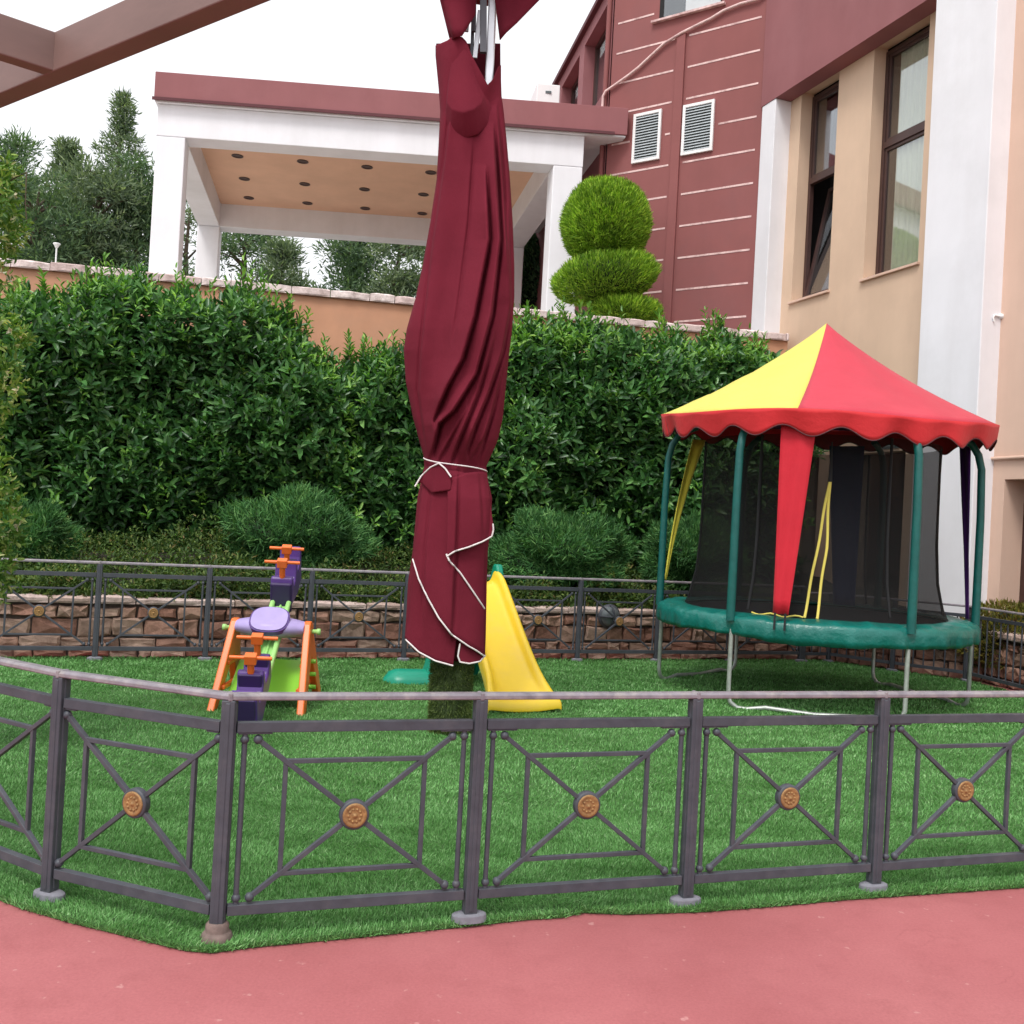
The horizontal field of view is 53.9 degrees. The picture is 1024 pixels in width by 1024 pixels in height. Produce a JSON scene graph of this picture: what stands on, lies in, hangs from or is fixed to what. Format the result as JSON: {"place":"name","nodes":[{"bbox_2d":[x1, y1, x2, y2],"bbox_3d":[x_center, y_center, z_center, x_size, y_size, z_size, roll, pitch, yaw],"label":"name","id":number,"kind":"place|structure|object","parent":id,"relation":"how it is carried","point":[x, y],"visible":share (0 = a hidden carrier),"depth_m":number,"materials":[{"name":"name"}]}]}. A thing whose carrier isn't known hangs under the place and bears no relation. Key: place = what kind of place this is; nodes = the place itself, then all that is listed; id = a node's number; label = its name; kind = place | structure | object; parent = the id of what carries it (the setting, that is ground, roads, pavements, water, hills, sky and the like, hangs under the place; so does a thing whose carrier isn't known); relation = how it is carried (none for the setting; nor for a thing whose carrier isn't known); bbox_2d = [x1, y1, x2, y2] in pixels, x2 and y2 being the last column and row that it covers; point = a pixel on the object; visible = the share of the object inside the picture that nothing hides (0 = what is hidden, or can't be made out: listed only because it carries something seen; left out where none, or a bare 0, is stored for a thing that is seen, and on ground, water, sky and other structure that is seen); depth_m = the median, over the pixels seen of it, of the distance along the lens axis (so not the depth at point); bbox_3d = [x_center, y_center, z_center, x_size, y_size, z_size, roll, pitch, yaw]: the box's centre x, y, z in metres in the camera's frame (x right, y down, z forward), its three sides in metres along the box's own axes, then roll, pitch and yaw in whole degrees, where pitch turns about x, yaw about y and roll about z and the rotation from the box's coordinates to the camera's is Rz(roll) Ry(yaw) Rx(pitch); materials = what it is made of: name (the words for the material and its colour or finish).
{"place":"outdoors","nodes":[
{"label":"outdoors","id":0,"kind":"place"},
{"bbox_2d":[0,0,595,297],"label":"sky","id":1,"kind":"structure","parent":0,"point":[377,44],"materials":[{"name":"white"}]},
{"bbox_2d":[0,657,1023,1023],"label":"pavement","id":2,"kind":"structure","parent":0,"point":[940,959],"depth_m":3.59,"materials":[{"name":"red concrete"}]},
{"bbox_2d":[0,0,269,107],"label":"pergola","id":3,"kind":"object","parent":2,"relation":"on","point":[34,59],"visible":1,"depth_m":3.20,"materials":[{"name":"brown wood"}]},
{"bbox_2d":[0,657,1023,952],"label":"lawn","id":4,"kind":"structure","parent":0,"point":[450,823],"depth_m":5.89,"materials":[{"name":"green plant"}]},
{"bbox_2d":[0,148,39,604],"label":"flowering shrub","id":5,"kind":"object","parent":4,"relation":"on","point":[8,181],"visible":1,"depth_m":6.12,"materials":[{"name":"green plant"}]},
{"bbox_2d":[207,544,320,720],"bbox_3d":[-1.965,0.938,8.195,0.802,1.305,2.566,3,-1,0],"label":"seesaw","id":6,"kind":"object","parent":4,"relation":"on","point":[261,668],"visible":0.93,"depth_m":8.11,"materials":[{"name":"purple plastic"}]},
{"bbox_2d":[0,558,803,661],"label":"metal railing","id":7,"kind":"object","parent":4,"relation":"on","point":[39,610],"visible":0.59,"depth_m":10.66,"materials":[{"name":"grey metal"}]},
{"bbox_2d":[0,591,818,659],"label":"stone wall","id":8,"kind":"structure","parent":4,"relation":"on","point":[18,609],"depth_m":10.93,"materials":[{"name":"brown stone"}]},
{"bbox_2d":[598,604,619,628],"bbox_3d":[1.200,1.268,12.175,0.300,0.300,0.176,3,-1,-21],"label":"garden light","id":9,"kind":"object","parent":8,"relation":"attached to","point":[606,619],"visible":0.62,"depth_m":12.15,"materials":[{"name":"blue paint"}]},
{"bbox_2d":[404,0,538,735],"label":"parasol","id":10,"kind":"object","parent":4,"relation":"on","point":[457,341],"visible":0.93,"depth_m":7.32,"materials":[{"name":"red fabric"}]},
{"bbox_2d":[382,564,561,711],"bbox_3d":[-0.458,1.081,9.255,1.089,1.186,2.080,3,-1,-23],"label":"slide","id":11,"kind":"object","parent":4,"relation":"on","point":[508,663],"visible":0.57,"depth_m":8.94,"materials":[{"name":"yellow plastic"}]},
{"bbox_2d":[0,657,1023,944],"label":"metal railing","id":12,"kind":"object","parent":4,"relation":"on","point":[880,723],"visible":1,"depth_m":4.01,"materials":[{"name":"metal"}]},
{"bbox_2d":[656,323,999,714],"bbox_3d":[3.121,-0.029,10.303,3.227,3.811,3.227,3,-1,0],"label":"trampoline","id":13,"kind":"object","parent":4,"relation":"on","point":[827,447],"visible":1,"depth_m":9.21,"materials":[{"name":"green fabric"}]},
{"bbox_2d":[803,603,1023,690],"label":"metal railing","id":14,"kind":"object","parent":4,"relation":"on","point":[892,662],"visible":0.52,"depth_m":11.86,"materials":[{"name":"black metal"}]},
{"bbox_2d":[817,631,1023,690],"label":"stone wall","id":15,"kind":"structure","parent":4,"relation":"on","point":[939,658],"depth_m":12.31,"materials":[{"name":"brown stone"}]},
{"bbox_2d":[73,546,1020,642],"bbox_3d":[-0.394,0.956,12.016,19.683,0.559,12.252,3,-1,0],"label":"planting bed","id":16,"kind":"object","parent":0,"point":[168,557],"visible":0.01,"depth_m":12.94,"materials":[{"name":"green plant"}]},
{"bbox_2d":[0,494,87,579],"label":"juniper bush","id":17,"kind":"object","parent":16,"relation":"on","point":[46,520],"visible":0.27,"depth_m":11.35,"materials":[{"name":"green plant"}]},
{"bbox_2d":[0,252,376,551],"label":"laurel hedge","id":18,"kind":"object","parent":16,"relation":"on","point":[127,418],"visible":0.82,"depth_m":13.02,"materials":[{"name":"green plant"}]},
{"bbox_2d":[216,480,382,577],"bbox_3d":[-2.671,0.321,12.581,2.142,1.464,1.609,3,-1,0],"label":"juniper bush","id":19,"kind":"object","parent":16,"relation":"on","point":[317,525],"visible":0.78,"depth_m":12.23,"materials":[{"name":"green plant"}]},
{"bbox_2d":[0,510,690,616],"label":"ground cover","id":20,"kind":"object","parent":16,"relation":"on","point":[83,589],"visible":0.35,"depth_m":11.56,"materials":[{"name":"green plant"}]},
{"bbox_2d":[0,258,788,367],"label":"retaining wall","id":21,"kind":"structure","parent":16,"relation":"on","point":[335,316],"depth_m":15.62,"materials":[{"name":"paint"}]},
{"bbox_2d":[329,328,509,565],"bbox_3d":[-1.309,-0.867,14.168,2.771,4.004,1.833,3,-1,-9],"label":"laurel hedge","id":22,"kind":"object","parent":16,"relation":"on","point":[393,457],"visible":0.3,"depth_m":13.75,"materials":[{"name":"green plant"}]},
{"bbox_2d":[487,502,638,594],"bbox_3d":[0.573,0.568,12.928,1.947,1.359,1.662,3,-1,27],"label":"juniper bush","id":23,"kind":"object","parent":16,"relation":"on","point":[538,542],"visible":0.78,"depth_m":12.54,"materials":[{"name":"green plant"}]},
{"bbox_2d":[487,297,787,575],"bbox_3d":[2.034,-0.936,14.735,5.542,4.520,2.152,3,-1,-11],"label":"laurel hedge","id":24,"kind":"object","parent":16,"relation":"on","point":[584,431],"visible":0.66,"depth_m":14.16,"materials":[{"name":"green plant"}]},
{"bbox_2d":[636,509,700,598],"bbox_3d":[2.516,0.661,13.838,1.615,1.477,1.386,3,-1,-28],"label":"juniper bush","id":25,"kind":"object","parent":16,"relation":"on","point":[682,565],"visible":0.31,"depth_m":13.55,"materials":[{"name":"green plant"}]},
{"bbox_2d":[953,597,1023,669],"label":"bronze bush","id":26,"kind":"object","parent":16,"relation":"on","point":[1018,606],"visible":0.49,"depth_m":11.89,"materials":[{"name":"green plant"}]},
{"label":"terrace","id":27,"kind":"structure","parent":0,"visible":0},
{"bbox_2d":[53,242,60,261],"bbox_3d":[-10.967,-4.747,24.045,0.170,3.390,0.170,3,-1,0],"label":"street lamp","id":28,"kind":"object","parent":27,"relation":"on","point":[56,245],"visible":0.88,"depth_m":24.04,"materials":[{"name":"white metal"}]},
{"bbox_2d":[0,157,115,263],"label":"pine tree","id":29,"kind":"object","parent":27,"relation":"on","point":[36,249],"visible":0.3,"depth_m":28.62,"materials":[{"name":"green plant"}]},
{"bbox_2d":[148,71,627,313],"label":"portico","id":30,"kind":"structure","parent":27,"relation":"on","point":[279,158],"depth_m":19.39,"materials":[{"name":"white paint"}]},
{"bbox_2d":[531,83,559,102],"bbox_3d":[0.671,-8.325,21.084,0.548,0.960,0.797,3,-1,-4],"label":"air conditioner","id":31,"kind":"object","parent":30,"relation":"on","point":[546,92],"visible":0.38,"depth_m":20.71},
{"bbox_2d":[521,233,540,308],"bbox_3d":[0.818,-5.899,26.398,2.685,3.194,1.704,3,-1,0],"label":"clipped hedge","id":32,"kind":"object","parent":27,"relation":"on","point":[531,273],"visible":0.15,"depth_m":25.89,"materials":[{"name":"green plant"}]},
{"bbox_2d":[549,173,664,320],"bbox_3d":[1.708,-4.342,17.765,2.130,3.334,1.625,3,-1,0],"label":"topiary shrub","id":33,"kind":"object","parent":27,"relation":"on","point":[605,225],"visible":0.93,"depth_m":17.38,"materials":[{"name":"green plant"}]},
{"bbox_2d":[535,0,1023,618],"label":"hotel building","id":34,"kind":"structure","parent":27,"relation":"on","point":[801,170],"depth_m":15.93,"materials":[{"name":"red paint"}]},
{"bbox_2d":[571,76,578,103],"bbox_3d":[1.577,-9.314,23.440,0.060,1.820,1.750,3,-1,-10],"label":"window","id":35,"kind":"structure","parent":34,"relation":"in","point":[574,93],"depth_m":24.05,"materials":[{"name":"clear glass"}]},
{"bbox_2d":[592,30,608,105],"bbox_3d":[2.002,-9.315,21.117,0.060,1.820,2.074,3,-1,-10],"label":"window","id":36,"kind":"structure","parent":34,"relation":"in","point":[600,47],"depth_m":21.85,"materials":[{"name":"clear glass"}]},
{"bbox_2d":[659,0,721,17],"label":"window","id":37,"kind":"structure","parent":34,"relation":"in","point":[667,7],"depth_m":18.97,"materials":[{"name":"clear glass"}]},
{"bbox_2d":[802,82,838,296],"bbox_3d":[5.463,-5.365,16.996,0.435,3.583,1.008,3,-1,-20],"label":"window","id":38,"kind":"structure","parent":34,"relation":"in","point":[814,178],"depth_m":17.34,"materials":[{"name":"brown metal"}]},
{"bbox_2d":[875,26,929,274],"bbox_3d":[5.988,-5.356,15.097,0.127,3.583,1.230,3,-1,-20],"label":"window","id":39,"kind":"structure","parent":34,"relation":"in","point":[909,140],"depth_m":15.26,"materials":[{"name":"brown glass"}]},
{"bbox_2d":[1019,509,1023,603],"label":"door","id":40,"kind":"structure","parent":34,"relation":"in","point":[1021,592],"depth_m":12.77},
{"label":"hillside","id":41,"kind":"structure","parent":0,"visible":0},
{"bbox_2d":[0,124,52,246],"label":"pine tree","id":42,"kind":"object","parent":41,"relation":"on","point":[14,143],"visible":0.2,"depth_m":35.84,"materials":[{"name":"green plant"}]},
{"bbox_2d":[20,134,93,262],"bbox_3d":[-15.110,-7.613,33.932,4.268,10.484,4.689,3,-1,-29],"label":"pine tree","id":43,"kind":"object","parent":41,"relation":"on","point":[67,144],"visible":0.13,"depth_m":33.84,"materials":[{"name":"green plant"}]},
{"bbox_2d":[44,149,149,268],"bbox_3d":[-12.573,-6.456,30.360,3.778,8.380,4.120,3,-1,0],"label":"pine tree","id":44,"kind":"object","parent":41,"relation":"on","point":[112,186],"visible":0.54,"depth_m":29.58,"materials":[{"name":"green plant"}]},
{"bbox_2d":[88,86,151,261],"bbox_3d":[-15.084,-9.244,38.167,4.552,13.830,4.347,3,-1,0],"label":"pine tree","id":45,"kind":"object","parent":41,"relation":"on","point":[126,112],"visible":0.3,"depth_m":37.91,"materials":[{"name":"green plant"}]},
{"bbox_2d":[81,143,194,276],"bbox_3d":[-11.634,-6.711,31.198,4.538,9.008,4.437,3,-1,0],"label":"pine tree","id":46,"kind":"object","parent":41,"relation":"on","point":[140,242],"visible":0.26,"depth_m":30.54,"materials":[{"name":"green plant"}]},
{"bbox_2d":[182,200,225,279],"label":"pine tree","id":47,"kind":"object","parent":41,"relation":"on","point":[188,223],"visible":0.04,"depth_m":40.04,"materials":[{"name":"green plant"}]},
{"bbox_2d":[184,232,318,287],"bbox_3d":[-9.500,-6.745,36.015,4.674,9.409,4.749,4,-1,-42],"label":"pine tree","id":48,"kind":"object","parent":41,"relation":"on","point":[247,243],"visible":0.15,"depth_m":35.49,"materials":[{"name":"green plant"}]},
{"bbox_2d":[252,236,316,287],"bbox_3d":[-7.678,-5.710,34.066,3.574,7.504,3.132,3,-1,0],"label":"pine tree","id":49,"kind":"object","parent":41,"relation":"on","point":[287,252],"visible":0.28,"depth_m":33.78,"materials":[{"name":"green plant"}]},
{"bbox_2d":[307,239,388,295],"bbox_3d":[-5.598,-6.097,34.950,5.576,8.518,5.241,3,-1,0],"label":"pine tree","id":50,"kind":"object","parent":41,"relation":"on","point":[350,262],"visible":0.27,"depth_m":34.49,"materials":[{"name":"green plant"}]},
{"bbox_2d":[359,242,425,297],"bbox_3d":[-3.933,-5.623,33.258,3.828,7.720,3.921,3,-1,42],"label":"pine tree","id":51,"kind":"object","parent":41,"relation":"on","point":[397,279],"visible":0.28,"depth_m":32.60,"materials":[{"name":"green plant"}]}
]}

